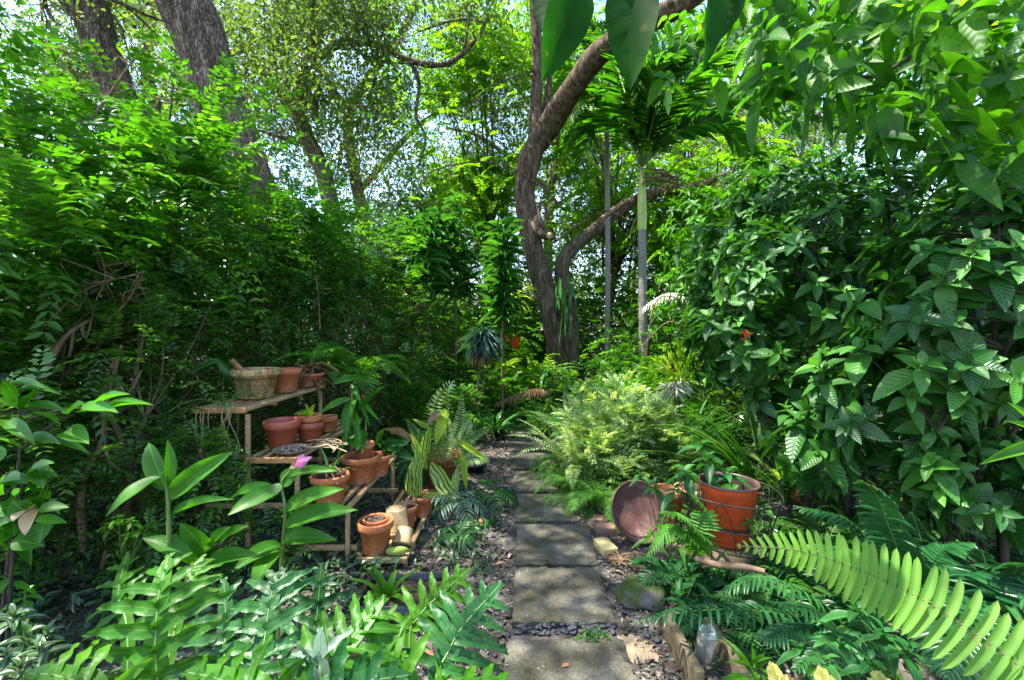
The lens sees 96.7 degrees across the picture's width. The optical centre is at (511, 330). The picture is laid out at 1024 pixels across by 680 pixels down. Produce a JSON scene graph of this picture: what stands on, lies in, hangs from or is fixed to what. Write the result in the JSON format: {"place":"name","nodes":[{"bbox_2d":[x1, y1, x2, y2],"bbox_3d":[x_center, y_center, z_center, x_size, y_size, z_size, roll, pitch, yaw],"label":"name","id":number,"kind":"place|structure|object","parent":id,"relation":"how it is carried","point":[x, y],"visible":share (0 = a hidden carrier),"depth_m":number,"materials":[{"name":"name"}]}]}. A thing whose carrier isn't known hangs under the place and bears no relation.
{"place":"outdoors","nodes":[
{"label":"outdoors","id":0,"kind":"place"},
{"bbox_2d":[0,0,1019,332],"label":"sky","id":1,"kind":"structure","parent":0,"point":[8,5],"materials":[{"name":"white"}]},
{"bbox_2d":[0,333,1023,679],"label":"ground","id":2,"kind":"structure","parent":0,"point":[620,623],"depth_m":2.75,"materials":[{"name":"soil"}]},
{"bbox_2d":[0,446,68,679],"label":"broad leaved sprig","id":3,"kind":"object","parent":2,"relation":"on","point":[19,530],"visible":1,"depth_m":1.39,"materials":[{"name":"green plant"}]},
{"bbox_2d":[0,603,81,679],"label":"striped plant","id":4,"kind":"object","parent":2,"relation":"on","point":[39,655],"visible":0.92,"depth_m":1.29,"materials":[{"name":"green plant"}]},
{"bbox_2d":[0,377,152,652],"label":"broad leaved sprig","id":5,"kind":"object","parent":2,"relation":"on","point":[72,436],"visible":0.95,"depth_m":1.52,"materials":[{"name":"green plant"}]},
{"bbox_2d":[0,312,186,604],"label":"leaved shrub","id":6,"kind":"object","parent":2,"relation":"on","point":[58,458],"visible":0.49,"depth_m":2.36,"materials":[{"name":"green plant"}]},
{"bbox_2d":[0,0,219,565],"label":"hedge shrub","id":7,"kind":"object","parent":2,"relation":"on","point":[36,215],"visible":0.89,"depth_m":2.64,"materials":[{"name":"green plant"}]},
{"bbox_2d":[40,243,151,330],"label":"leaf","id":8,"kind":"object","parent":7,"relation":"attached to","point":[104,281],"visible":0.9,"depth_m":2.51,"materials":[{"name":"green plant"}]},
{"bbox_2d":[0,248,259,579],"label":"leaved shrub","id":9,"kind":"object","parent":2,"relation":"on","point":[115,330],"visible":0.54,"depth_m":2.82,"materials":[{"name":"green plant"}]},
{"bbox_2d":[19,551,257,679],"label":"lobed fern","id":10,"kind":"object","parent":2,"relation":"on","point":[159,631],"visible":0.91,"depth_m":1.19,"materials":[{"name":"plant"}]},
{"bbox_2d":[0,0,299,376],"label":"oak tree","id":11,"kind":"object","parent":2,"relation":"on","point":[93,19],"visible":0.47,"depth_m":6.70,"materials":[{"name":"green plant"}]},
{"bbox_2d":[105,440,233,614],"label":"ginger plant","id":12,"kind":"object","parent":2,"relation":"on","point":[159,473],"visible":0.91,"depth_m":1.71,"materials":[{"name":"green plant"}]},
{"bbox_2d":[35,240,312,523],"bbox_3d":[-2.704,0.458,3.701,1.970,2.513,1.922,0,0,0],"label":"leaved shrub","id":13,"kind":"object","parent":2,"relation":"on","point":[205,342],"visible":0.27,"depth_m":3.67,"materials":[{"name":"green plant"}]},
{"bbox_2d":[0,0,362,380],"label":"oak tree","id":14,"kind":"object","parent":2,"relation":"on","point":[131,22],"visible":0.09,"depth_m":12.17,"materials":[{"name":"green plant"}]},
{"bbox_2d":[0,30,378,504],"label":"hedge shrub","id":15,"kind":"object","parent":2,"relation":"on","point":[206,161],"visible":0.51,"depth_m":3.51,"materials":[{"name":"green plant"}]},
{"bbox_2d":[86,419,314,599],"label":"leaved shrub","id":16,"kind":"object","parent":2,"relation":"on","point":[152,559],"visible":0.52,"depth_m":2.53,"materials":[{"name":"green plant"}]},
{"bbox_2d":[173,523,258,654],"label":"ginger plant","id":17,"kind":"object","parent":2,"relation":"on","point":[199,543],"visible":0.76,"depth_m":1.76,"materials":[{"name":"green plant"}]},
{"bbox_2d":[0,428,456,679],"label":"ground cover","id":18,"kind":"object","parent":2,"relation":"on","point":[73,597],"visible":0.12,"depth_m":2.63,"materials":[{"name":"green plant"}]},
{"bbox_2d":[20,305,154,551],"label":"crooked branch","id":19,"kind":"object","parent":18,"relation":"on","point":[80,495],"visible":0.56,"depth_m":2.59,"materials":[{"name":"brown plant"}]},
{"bbox_2d":[104,75,381,466],"bbox_3d":[-2.913,-0.571,4.972,2.657,4.053,2.332,0,0,43],"label":"hedge shrub","id":20,"kind":"object","parent":2,"relation":"on","point":[302,216],"visible":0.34,"depth_m":4.69,"materials":[{"name":"green plant"}]},
{"bbox_2d":[162,231,389,480],"bbox_3d":[-2.338,0.234,4.777,2.158,2.750,1.934,0,0,0],"label":"leaved shrub","id":21,"kind":"object","parent":2,"relation":"on","point":[296,314],"visible":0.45,"depth_m":4.65,"materials":[{"name":"green plant"}]},
{"bbox_2d":[228,454,356,639],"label":"ginger plant","id":22,"kind":"object","parent":2,"relation":"on","point":[256,492],"visible":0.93,"depth_m":1.95,"materials":[{"name":"green plant"}]},
{"bbox_2d":[181,562,412,679],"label":"lobed fern","id":23,"kind":"object","parent":2,"relation":"on","point":[262,649],"visible":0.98,"depth_m":1.22,"materials":[{"name":"plant"}]},
{"bbox_2d":[193,384,437,569],"bbox_3d":[-1.280,0.969,3.330,1.292,1.002,1.180,0,0,0],"label":"plant rack","id":24,"kind":"object","parent":2,"relation":"on","point":[245,406],"visible":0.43,"depth_m":2.84,"materials":[{"name":"wood"}]},
{"bbox_2d":[229,367,280,399],"bbox_3d":[-1.787,0.369,3.176,0.316,0.200,0.316,0,0,0],"label":"clay pot","id":25,"kind":"object","parent":24,"relation":"on","point":[264,377],"visible":0.96,"depth_m":3.07,"materials":[{"name":"ceramic"}]},
{"bbox_2d":[263,416,300,448],"bbox_3d":[-1.529,0.683,3.029,0.228,0.175,0.228,0,0,0],"label":"plastic pot","id":26,"kind":"object","parent":24,"relation":"on","point":[280,431],"visible":0.92,"depth_m":2.96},
{"bbox_2d":[310,447,354,503],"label":"potted cactus","id":27,"kind":"object","parent":24,"relation":"on","point":[339,477],"visible":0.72,"depth_m":2.80,"materials":[{"name":"ceramic"}]},
{"bbox_2d":[318,374,385,484],"bbox_3d":[-1.108,0.694,3.239,0.473,0.761,0.264,0,0,0],"label":"potted orchid","id":28,"kind":"object","parent":24,"relation":"on","point":[363,458],"visible":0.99,"depth_m":3.19,"materials":[{"name":"plant"}]},
{"bbox_2d":[357,513,393,556],"bbox_3d":[-0.848,1.276,2.832,0.220,0.195,0.220,0,0,0],"label":"clay pot","id":29,"kind":"object","parent":24,"relation":"on","point":[375,540],"visible":0.9,"depth_m":2.76,"materials":[{"name":"ceramic"}]},
{"bbox_2d":[405,443,441,516],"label":"potted striped plant","id":30,"kind":"object","parent":24,"relation":"on","point":[413,482],"visible":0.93,"depth_m":3.36,"materials":[{"name":"green plant"}]},
{"bbox_2d":[290,626,353,679],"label":"plant","id":31,"kind":"object","parent":2,"relation":"on","point":[320,651],"visible":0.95,"depth_m":1.12,"materials":[{"name":"green plant"}]},
{"bbox_2d":[241,131,403,430],"bbox_3d":[-2.883,-0.646,6.378,2.807,4.202,2.625,0,0,0],"label":"hedge shrub","id":32,"kind":"object","parent":2,"relation":"on","point":[352,252],"visible":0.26,"depth_m":5.93,"materials":[{"name":"green plant"}]},
{"bbox_2d":[154,0,517,435],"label":"oak tree","id":33,"kind":"object","parent":2,"relation":"on","point":[197,30],"visible":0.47,"depth_m":6.12,"materials":[{"name":"green plant"}]},
{"bbox_2d":[271,342,411,452],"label":"fern tuft","id":34,"kind":"object","parent":2,"relation":"on","point":[362,366],"visible":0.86,"depth_m":4.12,"materials":[{"name":"green plant"}]},
{"bbox_2d":[118,0,578,336],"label":"oak tree","id":35,"kind":"object","parent":2,"relation":"on","point":[312,58],"visible":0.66,"depth_m":8.84,"materials":[{"name":"green plant"}]},
{"bbox_2d":[265,233,457,447],"bbox_3d":[-1.858,0.190,5.814,2.278,2.950,1.833,0,0,-32],"label":"leaved shrub","id":36,"kind":"object","parent":2,"relation":"on","point":[339,303],"visible":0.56,"depth_m":5.62,"materials":[{"name":"green plant"}]},
{"bbox_2d":[311,194,469,418],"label":"hedge shrub","id":37,"kind":"object","parent":2,"relation":"on","point":[395,236],"visible":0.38,"depth_m":7.31,"materials":[{"name":"green plant"}]},
{"bbox_2d":[358,573,443,623],"bbox_3d":[-0.561,1.400,2.376,0.420,0.100,0.306,0,0,0],"label":"plastic tray","id":38,"kind":"object","parent":2,"relation":"on","point":[412,580],"visible":0.2,"depth_m":2.44,"materials":[{"name":"plastic"}]},
{"bbox_2d":[244,0,579,347],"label":"oak tree","id":39,"kind":"object","parent":2,"relation":"on","point":[351,177],"visible":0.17,"depth_m":13.48,"materials":[{"name":"green plant"}]},
{"bbox_2d":[350,265,474,429],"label":"leaved shrub","id":40,"kind":"object","parent":2,"relation":"on","point":[416,314],"visible":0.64,"depth_m":6.73,"materials":[{"name":"green plant"}]},
{"bbox_2d":[388,206,457,402],"bbox_3d":[-1.248,-0.256,6.991,1.102,3.412,1.172,0,0,31],"label":"dracaena","id":41,"kind":"object","parent":2,"relation":"on","point":[425,223],"visible":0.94,"depth_m":6.79,"materials":[{"name":"green plant"}]},
{"bbox_2d":[344,563,509,679],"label":"lobed fern","id":42,"kind":"object","parent":2,"relation":"on","point":[446,636],"visible":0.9,"depth_m":1.28,"materials":[{"name":"plant"}]},
{"bbox_2d":[366,489,499,575],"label":"gravel weeds","id":43,"kind":"object","parent":2,"relation":"on","point":[469,554],"visible":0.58,"depth_m":2.95,"materials":[{"name":"green plant"}]},
{"bbox_2d":[369,361,499,444],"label":"shrub","id":44,"kind":"object","parent":2,"relation":"on","point":[420,406],"visible":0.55,"depth_m":5.73,"materials":[{"name":"green plant"}]},
{"bbox_2d":[385,380,492,505],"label":"potted fern","id":45,"kind":"object","parent":2,"relation":"on","point":[441,465],"visible":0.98,"depth_m":3.95,"materials":[{"name":"green plant"}]},
{"bbox_2d":[400,284,496,410],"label":"leaved shrub","id":46,"kind":"object","parent":2,"relation":"on","point":[461,330],"visible":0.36,"depth_m":8.02,"materials":[{"name":"green plant"}]},
{"bbox_2d":[415,189,486,411],"bbox_3d":[-0.985,-0.386,7.440,1.199,3.671,1.073,0,0,0],"label":"dracaena","id":47,"kind":"object","parent":2,"relation":"on","point":[460,287],"visible":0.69,"depth_m":7.32,"materials":[{"name":"green plant"}]},
{"bbox_2d":[430,489,486,522],"bbox_3d":[-0.434,1.394,3.625,0.496,0.168,0.457,0,0,38],"label":"lobed rosette","id":48,"kind":"object","parent":2,"relation":"on","point":[467,504],"visible":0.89,"depth_m":3.54,"materials":[{"name":"green plant"}]},
{"bbox_2d":[373,271,546,395],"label":"background shrub","id":49,"kind":"object","parent":2,"relation":"on","point":[498,327],"visible":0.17,"depth_m":10.05,"materials":[{"name":"green plant"}]},
{"bbox_2d":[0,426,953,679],"bbox_3d":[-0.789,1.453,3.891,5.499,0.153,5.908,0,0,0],"label":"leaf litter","id":50,"kind":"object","parent":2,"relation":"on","point":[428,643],"visible":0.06,"depth_m":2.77,"materials":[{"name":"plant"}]},
{"bbox_2d":[455,327,505,409],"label":"rosette plant","id":51,"kind":"object","parent":2,"relation":"on","point":[482,343],"visible":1,"depth_m":5.92,"materials":[{"name":"green plant"}]},
{"bbox_2d":[406,19,559,335],"bbox_3d":[-0.736,-3.608,11.734,4.087,10.120,4.244,0,0,0],"label":"feathery tree","id":52,"kind":"object","parent":2,"relation":"on","point":[475,213],"visible":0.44,"depth_m":10.95,"materials":[{"name":"green plant"}]},
{"bbox_2d":[441,350,530,427],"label":"shrub","id":53,"kind":"object","parent":2,"relation":"on","point":[467,380],"visible":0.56,"depth_m":6.78,"materials":[{"name":"green plant"}]},
{"bbox_2d":[466,411,526,440],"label":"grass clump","id":54,"kind":"object","parent":2,"relation":"on","point":[496,420],"visible":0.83,"depth_m":6.15,"materials":[{"name":"green plant"}]},
{"bbox_2d":[474,216,527,428],"bbox_3d":[-0.154,-0.080,6.573,0.772,3.060,0.772,0,0,0],"label":"dracaena","id":55,"kind":"object","parent":2,"relation":"on","point":[502,281],"visible":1,"depth_m":6.52,"materials":[{"name":"green plant"}]},
{"bbox_2d":[450,275,601,385],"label":"background shrub","id":56,"kind":"object","parent":2,"relation":"on","point":[541,344],"visible":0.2,"depth_m":11.36,"materials":[{"name":"green plant"}]},
{"bbox_2d":[489,344,571,418],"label":"shrub","id":57,"kind":"object","parent":2,"relation":"on","point":[543,365],"visible":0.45,"depth_m":7.51,"materials":[{"name":"green plant"}]},
{"bbox_2d":[331,0,730,388],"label":"forked tree","id":58,"kind":"object","parent":2,"relation":"on","point":[548,118],"visible":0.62,"depth_m":8.31,"materials":[{"name":"green plant"}]},
{"bbox_2d":[514,493,579,523],"bbox_3d":[0.264,1.463,3.693,0.494,0.082,0.561,0,0,0],"label":"stepping stone","id":59,"kind":"object","parent":2,"relation":"on","point":[540,515],"visible":0.69,"depth_m":3.57,"materials":[{"name":"stone"}]},
{"bbox_2d":[379,7,721,276],"bbox_3d":[1.516,-7.005,20.860,16.286,16.911,10.158,0,0,19],"label":"oak tree","id":60,"kind":"object","parent":2,"relation":"on","point":[554,181],"visible":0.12,"depth_m":19.88,"materials":[{"name":"green plant"}]},
{"bbox_2d":[515,524,597,567],"bbox_3d":[0.295,1.459,3.062,0.550,0.089,0.558,0,0,0],"label":"stepping stone","id":61,"kind":"object","parent":2,"relation":"on","point":[551,556],"visible":0.82,"depth_m":2.99,"materials":[{"name":"stone"}]},
{"bbox_2d":[454,488,661,663],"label":"pebbles","id":62,"kind":"object","parent":2,"relation":"on","point":[572,627],"visible":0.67,"depth_m":2.20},
{"bbox_2d":[512,566,615,628],"bbox_3d":[0.260,1.457,2.479,0.524,0.085,0.536,0,0,0],"label":"stepping stone","id":63,"kind":"object","parent":2,"relation":"on","point":[558,607],"visible":0.85,"depth_m":2.41,"materials":[{"name":"stone"}]},
{"bbox_2d":[503,636,635,679],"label":"stepping stone","id":64,"kind":"object","parent":2,"relation":"on","point":[602,660],"visible":0.87,"depth_m":1.95,"materials":[{"name":"stone"}]},
{"bbox_2d":[530,463,623,519],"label":"green fern","id":65,"kind":"object","parent":2,"relation":"on","point":[555,478],"visible":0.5,"depth_m":3.83,"materials":[{"name":"green plant"}]},
{"bbox_2d":[504,410,660,488],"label":"pale fern","id":66,"kind":"object","parent":2,"relation":"on","point":[557,452],"visible":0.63,"depth_m":4.07,"materials":[{"name":"green plant"}]},
{"bbox_2d":[557,477,621,535],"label":"green fern","id":67,"kind":"object","parent":2,"relation":"on","point":[592,494],"visible":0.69,"depth_m":3.55,"materials":[{"name":"green plant"}]},
{"bbox_2d":[513,261,676,383],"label":"background shrub","id":68,"kind":"object","parent":2,"relation":"on","point":[596,301],"visible":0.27,"depth_m":10.96,"materials":[{"name":"green plant"}]},
{"bbox_2d":[551,17,643,378],"bbox_3d":[1.660,-2.790,8.889,1.827,8.482,2.358,0,0,0],"label":"palm tree","id":69,"kind":"object","parent":2,"relation":"on","point":[566,66],"visible":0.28,"depth_m":8.58,"materials":[{"name":"green plant"}]},
{"bbox_2d":[551,397,648,499],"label":"variegated shrub","id":70,"kind":"object","parent":2,"relation":"on","point":[595,445],"visible":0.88,"depth_m":4.02,"materials":[{"name":"green plant"}]},
{"bbox_2d":[507,7,696,375],"bbox_3d":[2.746,-2.961,11.269,5.337,8.825,4.157,0,0,12],"label":"feathery tree","id":71,"kind":"object","parent":2,"relation":"on","point":[619,253],"visible":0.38,"depth_m":10.80,"materials":[{"name":"green plant"}]},
{"bbox_2d":[282,427,948,679],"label":"wood chips","id":72,"kind":"object","parent":2,"relation":"on","point":[645,629],"visible":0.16,"depth_m":2.79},
{"bbox_2d":[583,386,667,481],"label":"variegated shrub","id":73,"kind":"object","parent":2,"relation":"on","point":[630,408],"visible":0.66,"depth_m":4.19,"materials":[{"name":"green plant"}]},
{"bbox_2d":[588,321,663,395],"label":"shrub","id":74,"kind":"object","parent":2,"relation":"on","point":[620,362],"visible":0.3,"depth_m":7.75,"materials":[{"name":"green plant"}]},
{"bbox_2d":[611,480,667,544],"bbox_3d":[0.883,1.250,3.156,0.412,0.374,0.250,0,0,0],"label":"leaning saucer","id":75,"kind":"object","parent":2,"relation":"on","point":[632,514],"visible":0.76,"depth_m":3.17,"materials":[{"name":"ceramic"}]},
{"bbox_2d":[614,575,665,612],"bbox_3d":[0.691,1.414,2.457,0.269,0.068,0.232,0,0,17],"label":"mossy rock","id":76,"kind":"object","parent":2,"relation":"on","point":[632,591],"visible":0.92,"depth_m":2.39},
{"bbox_2d":[594,354,719,429],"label":"shrub","id":77,"kind":"object","parent":2,"relation":"on","point":[653,379],"visible":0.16,"depth_m":5.64,"materials":[{"name":"green plant"}]},
{"bbox_2d":[624,391,715,483],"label":"variegated shrub","id":78,"kind":"object","parent":2,"relation":"on","point":[654,399],"visible":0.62,"depth_m":4.26,"materials":[{"name":"green plant"}]},
{"bbox_2d":[629,555,713,603],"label":"dark fern","id":79,"kind":"object","parent":2,"relation":"on","point":[660,570],"visible":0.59,"depth_m":2.54,"materials":[{"name":"green plant"}]},
{"bbox_2d":[639,338,703,460],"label":"spiky plant","id":80,"kind":"object","parent":2,"relation":"on","point":[674,387],"visible":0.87,"depth_m":4.87,"materials":[{"name":"green plant"}]},
{"bbox_2d":[550,4,810,382],"bbox_3d":[2.505,-2.398,7.631,4.447,7.699,3.310,0,0,22],"label":"palm tree","id":81,"kind":"object","parent":2,"relation":"on","point":[692,115],"visible":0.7,"depth_m":7.15,"materials":[{"name":"green plant"}]},
{"bbox_2d":[662,611,704,679],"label":"plank","id":82,"kind":"object","parent":2,"relation":"on","point":[685,658],"visible":0.82,"depth_m":1.94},
{"bbox_2d":[646,493,722,557],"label":"sword fern","id":83,"kind":"object","parent":2,"relation":"on","point":[694,539],"visible":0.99,"depth_m":2.43,"materials":[{"name":"green plant"}]},
{"bbox_2d":[638,383,757,498],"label":"lily clump","id":84,"kind":"object","parent":2,"relation":"on","point":[726,453],"visible":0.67,"depth_m":3.94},
{"bbox_2d":[560,273,842,404],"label":"background shrub","id":85,"kind":"object","parent":2,"relation":"on","point":[667,307],"visible":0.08,"depth_m":7.72,"materials":[{"name":"green plant"}]},
{"bbox_2d":[612,106,799,304],"bbox_3d":[4.404,-1.946,10.071,4.345,6.794,3.625,0,0,0],"label":"feathery tree","id":86,"kind":"object","parent":2,"relation":"on","point":[724,157],"visible":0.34,"depth_m":9.52,"materials":[{"name":"green plant"}]},
{"bbox_2d":[666,434,751,527],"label":"young shrub","id":87,"kind":"object","parent":2,"relation":"on","point":[705,453],"visible":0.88,"depth_m":2.79,"materials":[{"name":"green plant"}]},
{"bbox_2d":[696,543,755,587],"bbox_3d":[1.273,1.366,2.724,0.340,0.207,0.338,0,0,0],"label":"log stump","id":88,"kind":"object","parent":2,"relation":"on","point":[719,556],"visible":0.11,"depth_m":2.59,"materials":[{"name":"brown wood"}]},
{"bbox_2d":[697,472,760,549],"bbox_3d":[1.293,1.079,2.720,0.344,0.360,0.344,0,0,0],"label":"terracotta pot","id":89,"kind":"object","parent":88,"relation":"on","point":[743,495],"visible":0.78,"depth_m":2.60,"materials":[{"name":"ceramic"}]},
{"bbox_2d":[672,593,785,674],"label":"dark fern","id":90,"kind":"object","parent":2,"relation":"on","point":[731,635],"visible":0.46,"depth_m":2.11,"materials":[{"name":"green plant"}]},
{"bbox_2d":[677,476,784,569],"bbox_3d":[1.293,1.198,2.720,0.578,0.505,0.578,0,0,0],"label":"plant stand","id":91,"kind":"object","parent":2,"relation":"on","point":[779,505],"visible":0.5,"depth_m":2.55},
{"bbox_2d":[570,7,907,216],"bbox_3d":[9.046,-7.375,17.764,14.472,17.703,8.744,0,0,-26],"label":"oak tree","id":92,"kind":"object","parent":2,"relation":"on","point":[819,135],"visible":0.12,"depth_m":17.07,"materials":[{"name":"green plant"}]},
{"bbox_2d":[645,139,870,437],"bbox_3d":[3.215,-0.496,5.944,2.991,3.909,1.498,0,0,0],"label":"light leaved shrub","id":93,"kind":"object","parent":2,"relation":"on","point":[678,287],"visible":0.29,"depth_m":5.79,"materials":[{"name":"green plant"}]},
{"bbox_2d":[631,575,898,677],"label":"sword fern","id":94,"kind":"object","parent":2,"relation":"on","point":[812,632],"visible":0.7,"depth_m":1.86,"materials":[{"name":"green plant"}]},
{"bbox_2d":[711,571,839,655],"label":"dark fern","id":95,"kind":"object","parent":2,"relation":"on","point":[748,597],"visible":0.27,"depth_m":2.25,"materials":[{"name":"green plant"}]},
{"bbox_2d":[532,0,1023,229],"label":"broadleaf tree","id":96,"kind":"object","parent":2,"relation":"on","point":[954,57],"visible":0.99,"depth_m":2.10,"materials":[{"name":"green plant"}]},
{"bbox_2d":[668,142,913,476],"bbox_3d":[2.754,-0.194,4.516,2.468,3.301,1.346,0,0,-21],"label":"veined shrub","id":97,"kind":"object","parent":2,"relation":"on","point":[755,203],"visible":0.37,"depth_m":4.24,"materials":[{"name":"green plant"}]},
{"bbox_2d":[710,420,900,511],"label":"lily clump","id":98,"kind":"object","parent":2,"relation":"on","point":[773,477],"visible":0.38,"depth_m":3.90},
{"bbox_2d":[608,437,1023,679],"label":"weeds","id":99,"kind":"object","parent":2,"relation":"on","point":[816,595],"visible":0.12,"depth_m":2.94,"materials":[{"name":"green plant"}]},
{"bbox_2d":[750,553,883,626],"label":"dark fern","id":100,"kind":"object","parent":2,"relation":"on","point":[785,570],"visible":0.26,"depth_m":2.48,"materials":[{"name":"green plant"}]},
{"bbox_2d":[752,506,883,583],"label":"green fern","id":101,"kind":"object","parent":2,"relation":"on","point":[813,526],"visible":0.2,"depth_m":3.00,"materials":[{"name":"green plant"}]},
{"bbox_2d":[675,157,1012,532],"bbox_3d":[2.396,0.106,3.323,2.397,2.713,1.089,0,0,0],"label":"veined shrub","id":102,"kind":"object","parent":2,"relation":"on","point":[779,324],"visible":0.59,"depth_m":3.16,"materials":[{"name":"green plant"}]},
{"bbox_2d":[776,599,942,679],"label":"shrub","id":103,"kind":"object","parent":2,"relation":"on","point":[890,653],"visible":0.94,"depth_m":1.56,"materials":[{"name":"green plant"}]},
{"bbox_2d":[736,529,1023,679],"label":"sword fern","id":104,"kind":"object","parent":2,"relation":"on","point":[918,616],"visible":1,"depth_m":0.89,"materials":[{"name":"green plant"}]},
{"bbox_2d":[793,479,976,593],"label":"sword fern","id":105,"kind":"object","parent":2,"relation":"on","point":[928,550],"visible":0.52,"depth_m":1.93,"materials":[{"name":"green plant"}]},
{"bbox_2d":[757,153,1023,568],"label":"veined shrub","id":106,"kind":"object","parent":2,"relation":"on","point":[926,360],"visible":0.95,"depth_m":2.16,"materials":[{"name":"green plant"}]},
{"bbox_2d":[910,548,1023,679],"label":"sword fern","id":107,"kind":"object","parent":2,"relation":"on","point":[992,579],"visible":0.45,"depth_m":1.55,"materials":[{"name":"green plant"}]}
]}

